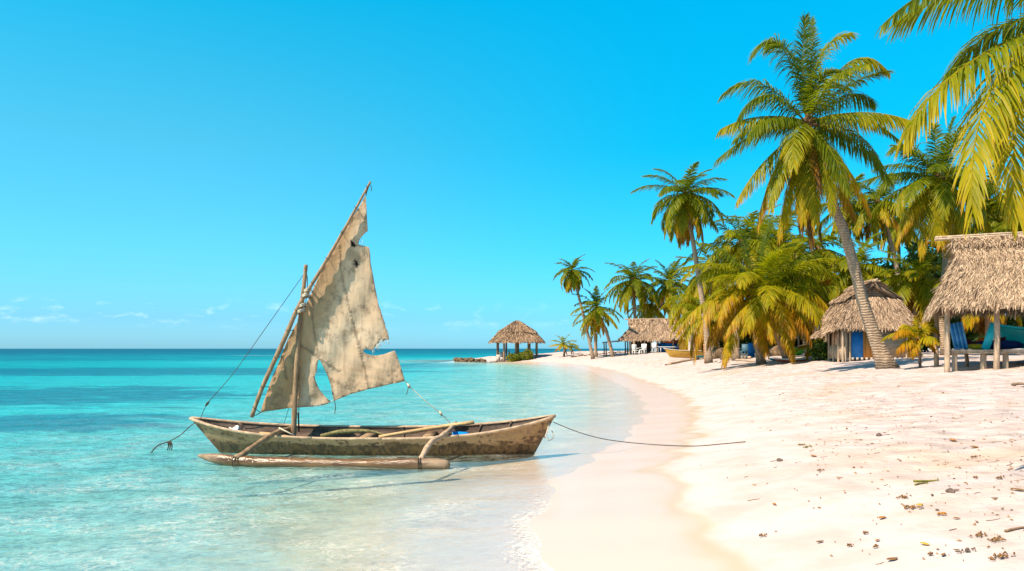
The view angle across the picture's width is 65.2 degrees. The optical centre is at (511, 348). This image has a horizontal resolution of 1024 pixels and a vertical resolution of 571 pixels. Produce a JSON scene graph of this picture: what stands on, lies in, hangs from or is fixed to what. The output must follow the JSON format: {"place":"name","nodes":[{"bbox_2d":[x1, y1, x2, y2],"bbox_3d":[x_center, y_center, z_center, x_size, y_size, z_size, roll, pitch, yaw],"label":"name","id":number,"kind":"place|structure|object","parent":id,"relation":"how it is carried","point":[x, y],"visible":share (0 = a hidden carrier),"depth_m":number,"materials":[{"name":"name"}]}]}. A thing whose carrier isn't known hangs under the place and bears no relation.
{"place":"outdoors","nodes":[
{"label":"outdoors","id":0,"kind":"place"},
{"bbox_2d":[0,349,655,570],"bbox_3d":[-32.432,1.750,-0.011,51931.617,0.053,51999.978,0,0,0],"label":"sea water","id":1,"kind":"structure","parent":0,"point":[49,382],"depth_m":30.50,"materials":[{"name":"teal liquid"}]},
{"bbox_2d":[189,181,555,471],"bbox_3d":[-2.357,-0.443,12.793,6.174,4.705,2.316,0,0,0],"label":"outrigger canoe","id":2,"kind":"object","parent":1,"relation":"on","point":[339,328],"visible":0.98,"depth_m":13.46,"materials":[{"name":"wood"}]},
{"bbox_2d":[148,423,194,455],"bbox_3d":[-5.681,1.518,13.529,0.856,0.578,0.201,0,0,-5],"label":"anchor rope","id":3,"kind":"object","parent":2,"relation":"hanging from","point":[169,443],"visible":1,"depth_m":13.59,"materials":[{"name":"grey fabric"}]},
{"bbox_2d":[320,429,382,436],"bbox_3d":[-2.716,1.446,13.677,1.110,0.150,0.083,0,0,-4],"label":"rolled net","id":4,"kind":"object","parent":2,"relation":"in","point":[342,431],"visible":0.87,"depth_m":13.64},
{"bbox_2d":[379,420,473,437],"bbox_3d":[-1.435,1.359,13.457,1.607,0.301,0.068,0,0,-3],"label":"bamboo pole","id":5,"kind":"object","parent":2,"relation":"on","point":[471,422],"visible":0.94,"depth_m":13.44,"materials":[{"name":"beige wood"}]},
{"bbox_2d":[452,431,468,434],"bbox_3d":[-0.869,1.500,13.500,0.271,0.211,0.213,0,0,0],"label":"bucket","id":6,"kind":"object","parent":2,"relation":"in","point":[456,433],"visible":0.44,"depth_m":13.45,"materials":[{"name":"blue plastic"}]},
{"bbox_2d":[0,349,1023,570],"bbox_3d":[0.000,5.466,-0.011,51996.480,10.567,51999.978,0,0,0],"label":"sand ground","id":7,"kind":"structure","parent":0,"point":[619,506],"depth_m":10.24,"materials":[{"name":"beige sand"}]},
{"bbox_2d":[505,353,518,361],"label":"leafy bush","id":8,"kind":"object","parent":7,"relation":"on","point":[513,357],"visible":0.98,"depth_m":102.27,"materials":[{"name":"green plant"}]},
{"bbox_2d":[488,320,545,361],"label":"thatched pavilion","id":9,"kind":"structure","parent":7,"relation":"on","point":[517,332],"depth_m":103.98,"materials":[{"name":"beige plant"}]},
{"bbox_2d":[517,351,522,360],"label":"leafy bush","id":10,"kind":"object","parent":7,"relation":"on","point":[519,355],"visible":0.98,"depth_m":102.58,"materials":[{"name":"green plant"}]},
{"bbox_2d":[521,348,533,360],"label":"leafy bush","id":11,"kind":"object","parent":7,"relation":"on","point":[529,356],"visible":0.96,"depth_m":102.16,"materials":[{"name":"green plant"}]},
{"bbox_2d":[549,333,578,356],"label":"palm tree","id":12,"kind":"object","parent":7,"relation":"on","point":[564,346],"visible":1,"depth_m":99.89,"materials":[{"name":"green plant"}]},
{"bbox_2d":[553,254,594,358],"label":"palm tree","id":13,"kind":"object","parent":7,"relation":"on","point":[572,280],"visible":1,"depth_m":87.82,"materials":[{"name":"green plant"}]},
{"bbox_2d":[568,341,581,353],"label":"palm tree","id":14,"kind":"object","parent":7,"relation":"on","point":[575,347],"visible":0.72,"depth_m":104.00,"materials":[{"name":"green plant"}]},
{"bbox_2d":[572,309,610,356],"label":"palm tree","id":15,"kind":"object","parent":7,"relation":"on","point":[593,331],"visible":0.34,"depth_m":91.83,"materials":[{"name":"green plant"}]},
{"bbox_2d":[570,285,623,356],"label":"palm tree","id":16,"kind":"object","parent":7,"relation":"on","point":[597,313],"visible":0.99,"depth_m":87.50,"materials":[{"name":"green plant"}]},
{"bbox_2d":[602,340,632,356],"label":"lean to","id":17,"kind":"object","parent":7,"relation":"on","point":[604,343],"visible":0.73,"depth_m":88.94,"materials":[{"name":"brown wood"}]},
{"bbox_2d":[603,258,664,351],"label":"palm tree","id":18,"kind":"object","parent":7,"relation":"on","point":[625,291],"visible":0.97,"depth_m":95.11,"materials":[{"name":"green plant"}]},
{"bbox_2d":[632,345,638,354],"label":"beach chair","id":19,"kind":"object","parent":7,"relation":"on","point":[634,348],"visible":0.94,"depth_m":86.53,"materials":[{"name":"white paint"}]},
{"bbox_2d":[639,344,646,353],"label":"beach chair","id":20,"kind":"object","parent":7,"relation":"on","point":[644,347],"visible":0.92,"depth_m":86.11,"materials":[{"name":"white paint"}]},
{"bbox_2d":[617,318,678,354],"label":"long thatched hut","id":21,"kind":"object","parent":7,"relation":"on","point":[640,331],"visible":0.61,"depth_m":87.39,"materials":[{"name":"beige plant"}]},
{"bbox_2d":[553,422,745,445],"bbox_3d":[2.286,1.441,13.410,3.080,0.446,0.930,0,0,13],"label":"mooring rope","id":22,"kind":"object","parent":7,"relation":"on","point":[644,443],"visible":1,"depth_m":13.29,"materials":[{"name":"fabric"}]},
{"bbox_2d":[625,288,677,351],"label":"palm tree","id":23,"kind":"object","parent":7,"relation":"on","point":[651,313],"visible":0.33,"depth_m":97.94,"materials":[{"name":"green plant"}]},
{"bbox_2d":[652,343,658,352],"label":"beach chair","id":24,"kind":"object","parent":7,"relation":"on","point":[654,346],"visible":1,"depth_m":85.96,"materials":[{"name":"white paint"}]},
{"bbox_2d":[640,259,703,316],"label":"palm tree","id":25,"kind":"object","parent":7,"relation":"on","point":[664,294],"visible":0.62,"depth_m":95.07,"materials":[{"name":"green plant"}]},
{"bbox_2d":[659,277,706,349],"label":"palm tree","id":26,"kind":"object","parent":7,"relation":"on","point":[677,315],"visible":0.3,"depth_m":71.82,"materials":[{"name":"green plant"}]},
{"bbox_2d":[631,161,735,363],"bbox_3d":[10.750,-5.219,50.142,5.906,12.548,5.747,0,0,-29],"label":"palm tree","id":27,"kind":"object","parent":7,"relation":"on","point":[688,207],"visible":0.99,"depth_m":49.48,"materials":[{"name":"green plant"}]},
{"bbox_2d":[668,358,699,364],"bbox_3d":[12.168,0.916,56.419,0.214,0.479,4.667,0,0,39],"label":"driftwood log","id":28,"kind":"object","parent":7,"relation":"on","point":[675,362],"visible":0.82,"depth_m":55.94,"materials":[{"name":"brown wood"}]},
{"bbox_2d":[669,321,701,349],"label":"yellow hut","id":29,"kind":"object","parent":7,"relation":"on","point":[682,346],"visible":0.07,"depth_m":82.97,"materials":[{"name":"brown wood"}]},
{"bbox_2d":[663,348,711,357],"bbox_3d":[14.384,0.337,62.000,5.432,0.782,0.940,0,0,-6],"label":"beached canoe","id":30,"kind":"object","parent":7,"relation":"on","point":[674,353],"visible":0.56,"depth_m":61.62,"materials":[{"name":"yellow wood"}]},
{"bbox_2d":[669,287,729,358],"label":"palm tree","id":31,"kind":"object","parent":7,"relation":"on","point":[690,330],"visible":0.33,"depth_m":57.75,"materials":[{"name":"green plant"}]},
{"bbox_2d":[672,238,743,346],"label":"palm tree","id":32,"kind":"object","parent":7,"relation":"on","point":[706,289],"visible":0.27,"depth_m":61.82,"materials":[{"name":"green plant"}]},
{"bbox_2d":[712,347,725,358],"bbox_3d":[14.495,0.440,56.349,1.119,1.057,1.334,0,0,0],"label":"rock","id":33,"kind":"object","parent":7,"relation":"on","point":[717,352],"visible":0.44,"depth_m":55.78,"materials":[{"name":"beige stone"}]},
{"bbox_2d":[683,210,796,360],"bbox_3d":[14.471,-4.044,49.988,7.210,9.761,7.123,0,0,0],"label":"palm tree","id":34,"kind":"object","parent":7,"relation":"on","point":[734,249],"visible":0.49,"depth_m":49.49,"materials":[{"name":"green plant"}]},
{"bbox_2d":[730,355,751,358],"bbox_3d":[14.997,0.548,53.202,0.310,0.309,6.473,0,0,2],"label":"driftwood log","id":35,"kind":"object","parent":7,"relation":"on","point":[746,357],"visible":0.42,"depth_m":50.78,"materials":[{"name":"brown wood"}]},
{"bbox_2d":[740,344,747,355],"bbox_3d":[15.897,0.116,54.883,0.425,0.837,0.438,0,0,40],"label":"beach chair","id":36,"kind":"object","parent":7,"relation":"on","point":[744,347],"visible":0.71,"depth_m":54.99,"materials":[{"name":"white paint"}]},
{"bbox_2d":[735,359,754,361],"bbox_3d":[13.676,0.702,47.069,0.167,0.167,4.357,0,0,3],"label":"driftwood log","id":37,"kind":"object","parent":7,"relation":"on","point":[744,360],"visible":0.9,"depth_m":46.86,"materials":[{"name":"brown wood"}]},
{"bbox_2d":[748,343,754,356],"bbox_3d":[15.754,0.105,52.761,0.420,0.950,0.275,0,0,0],"label":"standing board","id":38,"kind":"object","parent":7,"relation":"on","point":[751,351],"visible":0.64,"depth_m":52.62,"materials":[{"name":"blue paint"}]},
{"bbox_2d":[716,203,796,262],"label":"palm tree","id":39,"kind":"object","parent":7,"relation":"on","point":[769,219],"visible":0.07,"depth_m":61.88,"materials":[{"name":"green plant"}]},
{"bbox_2d":[675,214,840,370],"bbox_3d":[12.639,-2.834,40.475,7.300,8.047,7.446,0,0,31],"label":"palm tree","id":40,"kind":"object","parent":7,"relation":"on","point":[729,302],"visible":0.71,"depth_m":40.26,"materials":[{"name":"green plant"}]},
{"bbox_2d":[705,239,843,363],"bbox_3d":[12.947,-2.268,39.911,6.306,6.354,6.487,0,0,44],"label":"palm tree","id":41,"kind":"object","parent":7,"relation":"on","point":[771,301],"visible":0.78,"depth_m":38.90,"materials":[{"name":"green plant"}]},
{"bbox_2d":[769,345,780,355],"bbox_3d":[16.581,0.287,50.050,0.950,1.041,0.931,0,0,0],"label":"rock","id":42,"kind":"object","parent":7,"relation":"on","point":[774,351],"visible":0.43,"depth_m":49.79,"materials":[{"name":"beige stone"}]},
{"bbox_2d":[772,357,809,361],"bbox_3d":[13.932,0.563,39.942,2.003,0.243,0.843,0,0,0],"label":"paddle boat","id":43,"kind":"object","parent":7,"relation":"on","point":[787,359],"visible":0.77,"depth_m":39.66,"materials":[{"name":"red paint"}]},
{"bbox_2d":[750,209,839,307],"bbox_3d":[18.385,-4.310,54.304,6.581,9.663,6.537,0,0,0],"label":"palm tree","id":44,"kind":"object","parent":7,"relation":"on","point":[773,233],"visible":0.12,"depth_m":53.33,"materials":[{"name":"green plant"}]},
{"bbox_2d":[794,345,803,354],"bbox_3d":[17.195,0.071,49.184,2.050,0.714,0.700,0,0,-20],"label":"green boat","id":45,"kind":"object","parent":7,"relation":"on","point":[800,352],"visible":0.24,"depth_m":49.17,"materials":[{"name":"paint"}]},
{"bbox_2d":[760,264,847,355],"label":"palm tree","id":46,"kind":"object","parent":7,"relation":"on","point":[808,323],"visible":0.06,"depth_m":45.07,"materials":[{"name":"green plant"}]},
{"bbox_2d":[795,335,820,359],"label":"palm tree","id":47,"kind":"object","parent":7,"relation":"on","point":[807,354],"visible":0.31,"depth_m":39.80,"materials":[{"name":"green plant"}]},
{"bbox_2d":[712,12,920,369],"bbox_3d":[10.638,-5.507,28.151,6.654,12.952,6.277,0,0,32],"label":"palm tree","id":48,"kind":"object","parent":7,"relation":"on","point":[808,153],"visible":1,"depth_m":27.61,"materials":[{"name":"green plant"}]},
{"bbox_2d":[806,338,831,360],"bbox_3d":[15.067,0.104,38.973,1.347,1.295,1.204,0,0,0],"label":"leafy bush","id":49,"kind":"object","parent":7,"relation":"on","point":[822,354],"visible":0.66,"depth_m":38.83,"materials":[{"name":"green plant"}]},
{"bbox_2d":[773,221,872,341],"bbox_3d":[18.805,-3.868,49.874,6.251,8.710,5.284,0,0,-40],"label":"palm tree","id":50,"kind":"object","parent":7,"relation":"on","point":[824,253],"visible":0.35,"depth_m":49.46,"materials":[{"name":"green plant"}]},
{"bbox_2d":[814,172,890,246],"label":"palm tree","id":51,"kind":"object","parent":7,"relation":"on","point":[824,221],"visible":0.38,"depth_m":59.20,"materials":[{"name":"green plant"}]},
{"bbox_2d":[813,232,907,299],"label":"palm tree","id":52,"kind":"object","parent":7,"relation":"on","point":[872,269],"visible":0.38,"depth_m":47.20,"materials":[{"name":"green plant"}]},
{"bbox_2d":[700,366,1023,560],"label":"beach litter","id":53,"kind":"object","parent":7,"relation":"on","point":[914,456],"visible":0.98,"depth_m":8.96,"materials":[{"name":"brown plant"}]},
{"bbox_2d":[809,278,920,362],"bbox_3d":[15.877,-1.145,36.339,4.076,3.847,3.979,0,0,5],"label":"thatched hut","id":54,"kind":"object","parent":7,"relation":"on","point":[842,327],"depth_m":35.04,"materials":[{"name":"beige plant"}]},
{"bbox_2d":[851,330,862,357],"bbox_3d":[15.108,-0.188,35.065,0.520,1.220,0.050,0,0,5],"label":"door","id":55,"kind":"structure","parent":54,"relation":"in","point":[857,336],"depth_m":35.04,"materials":[{"name":"blue paint"}]},
{"bbox_2d":[713,223,1023,353],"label":"undergrowth","id":56,"kind":"object","parent":7,"relation":"on","point":[969,334],"visible":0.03,"depth_m":59.10,"materials":[{"name":"green plant"}]},
{"bbox_2d":[845,171,916,282],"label":"palm tree","id":57,"kind":"object","parent":7,"relation":"on","point":[883,220],"visible":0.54,"depth_m":57.39,"materials":[{"name":"green plant"}]},
{"bbox_2d":[863,201,923,263],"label":"palm tree","id":58,"kind":"object","parent":7,"relation":"on","point":[894,237],"visible":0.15,"depth_m":69.63,"materials":[{"name":"green plant"}]},
{"bbox_2d":[870,250,941,341],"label":"palm tree","id":59,"kind":"object","parent":7,"relation":"on","point":[915,293],"visible":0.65,"depth_m":43.45,"materials":[{"name":"green plant"}]},
{"bbox_2d":[880,316,944,367],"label":"palm tree","id":60,"kind":"object","parent":7,"relation":"on","point":[922,333],"visible":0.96,"depth_m":26.29,"materials":[{"name":"yellow plant"}]},
{"bbox_2d":[903,505,922,508],"bbox_3d":[3.389,1.334,6.777,0.162,0.048,0.112,0,0,34],"label":"seaweed clump","id":61,"kind":"object","parent":7,"relation":"on","point":[910,507],"visible":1,"depth_m":6.76,"materials":[{"name":"brown plant"}]},
{"bbox_2d":[913,479,938,481],"bbox_3d":[3.972,1.268,7.673,0.222,0.043,0.022,0,0,25],"label":"twig","id":62,"kind":"object","parent":7,"relation":"on","point":[925,480],"visible":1,"depth_m":7.67,"materials":[{"name":"wood"}]},
{"bbox_2d":[850,115,1016,354],"bbox_3d":[20.849,-5.602,39.990,7.109,12.158,7.021,0,0,0],"label":"palm tree","id":63,"kind":"object","parent":7,"relation":"on","point":[933,204],"visible":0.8,"depth_m":39.11,"materials":[{"name":"green plant"}]},
{"bbox_2d":[874,0,1023,241],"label":"palm tree","id":64,"kind":"object","parent":7,"relation":"on","point":[1007,87],"visible":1,"depth_m":6.50,"materials":[{"name":"green plant"}]},
{"bbox_2d":[945,488,954,492],"bbox_3d":[3.897,1.269,7.107,0.067,0.061,0.083,0,0,-43],"label":"rock","id":65,"kind":"object","parent":7,"relation":"on","point":[949,490],"visible":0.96,"depth_m":7.09,"materials":[{"name":"grey stone"}]},
{"bbox_2d":[955,547,975,552],"bbox_3d":[3.108,1.377,5.483,0.118,0.046,0.058,0,0,0],"label":"seaweed clump","id":66,"kind":"object","parent":7,"relation":"on","point":[967,549],"visible":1,"depth_m":5.47,"materials":[{"name":"brown plant"}]},
{"bbox_2d":[921,231,1023,371],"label":"open thatched hut","id":67,"kind":"object","parent":7,"relation":"on","point":[983,276],"visible":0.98,"depth_m":22.90,"materials":[{"name":"beige plant"}]},
{"bbox_2d":[950,322,967,348],"bbox_3d":[13.083,-0.367,23.446,0.490,0.848,0.139,0,0,23],"label":"slatted board","id":68,"kind":"object","parent":67,"relation":"in","point":[956,330],"visible":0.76,"depth_m":23.43,"materials":[{"name":"blue paint"}]},
{"bbox_2d":[968,344,981,348],"bbox_3d":[13.555,-0.057,23.396,0.420,0.160,0.300,0,0,7],"label":"cushion","id":69,"kind":"object","parent":67,"relation":"on","point":[974,346],"visible":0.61,"depth_m":23.28,"materials":[{"name":"yellow paint"}]},
{"bbox_2d":[950,327,1005,344],"bbox_3d":[13.866,-0.359,23.860,1.628,0.847,0.675,0,0,0],"label":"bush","id":70,"kind":"object","parent":67,"relation":"hanging from","point":[973,342],"visible":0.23,"depth_m":23.68,"materials":[{"name":"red plant"}]},
{"bbox_2d":[981,322,993,348],"bbox_3d":[13.690,-0.348,22.924,0.437,0.808,0.073,0,0,13],"label":"wooden board","id":71,"kind":"object","parent":67,"relation":"in","point":[988,340],"visible":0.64,"depth_m":22.92,"materials":[{"name":"teal paint"}]},
{"bbox_2d":[976,340,1023,348],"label":"blanket","id":72,"kind":"object","parent":67,"relation":"on","point":[1005,344],"visible":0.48,"depth_m":23.25,"materials":[{"name":"blue fabric"}]},
{"bbox_2d":[1000,324,1023,348],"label":"teal boat","id":73,"kind":"object","parent":67,"relation":"on","point":[1012,333],"visible":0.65,"depth_m":23.43,"materials":[{"name":"paint"}]},
{"bbox_2d":[933,282,1021,354],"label":"palm tree","id":74,"kind":"object","parent":7,"relation":"on","point":[982,323],"visible":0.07,"depth_m":37.56,"materials":[{"name":"yellow plant"}]},
{"bbox_2d":[969,531,987,536],"bbox_3d":[3.360,1.339,5.759,0.119,0.039,0.066,0,0,-15],"label":"seaweed clump","id":75,"kind":"object","parent":7,"relation":"on","point":[980,533],"visible":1,"depth_m":5.76,"materials":[{"name":"brown plant"}]},
{"bbox_2d":[950,161,1023,339],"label":"palm tree","id":76,"kind":"object","parent":7,"relation":"on","point":[994,217],"visible":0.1,"depth_m":44.91,"materials":[{"name":"green plant"}]},
{"bbox_2d":[987,535,1005,541],"bbox_3d":[3.394,1.330,5.606,0.104,0.038,0.092,0,0,0],"label":"seaweed clump","id":77,"kind":"object","parent":7,"relation":"on","point":[997,538],"visible":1,"depth_m":5.60,"materials":[{"name":"brown plant"}]},
{"bbox_2d":[980,185,1021,233],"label":"palm tree","id":78,"kind":"object","parent":7,"relation":"on","point":[1004,226],"visible":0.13,"depth_m":41.61,"materials":[{"name":"green plant"}]},
{"bbox_2d":[988,551,1014,559],"bbox_3d":[3.195,1.350,5.231,0.184,0.047,0.082,0,0,-6],"label":"seaweed clump","id":79,"kind":"object","parent":7,"relation":"on","point":[1000,555],"visible":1,"depth_m":5.22,"materials":[{"name":"brown plant"}]},
{"bbox_2d":[1004,526,1023,531],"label":"twig","id":80,"kind":"object","parent":7,"relation":"on","point":[1011,529],"visible":1,"depth_m":5.80,"materials":[{"name":"brown wood"}]},
{"bbox_2d":[1011,382,1023,385],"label":"branch","id":81,"kind":"object","parent":7,"relation":"on","point":[1018,383],"visible":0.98,"depth_m":16.62,"materials":[{"name":"brown wood"}]},
{"bbox_2d":[0,0,1023,348],"label":"sky","id":82,"kind":"structure","parent":0,"point":[171,171],"materials":[{"name":"blue"}]}
]}

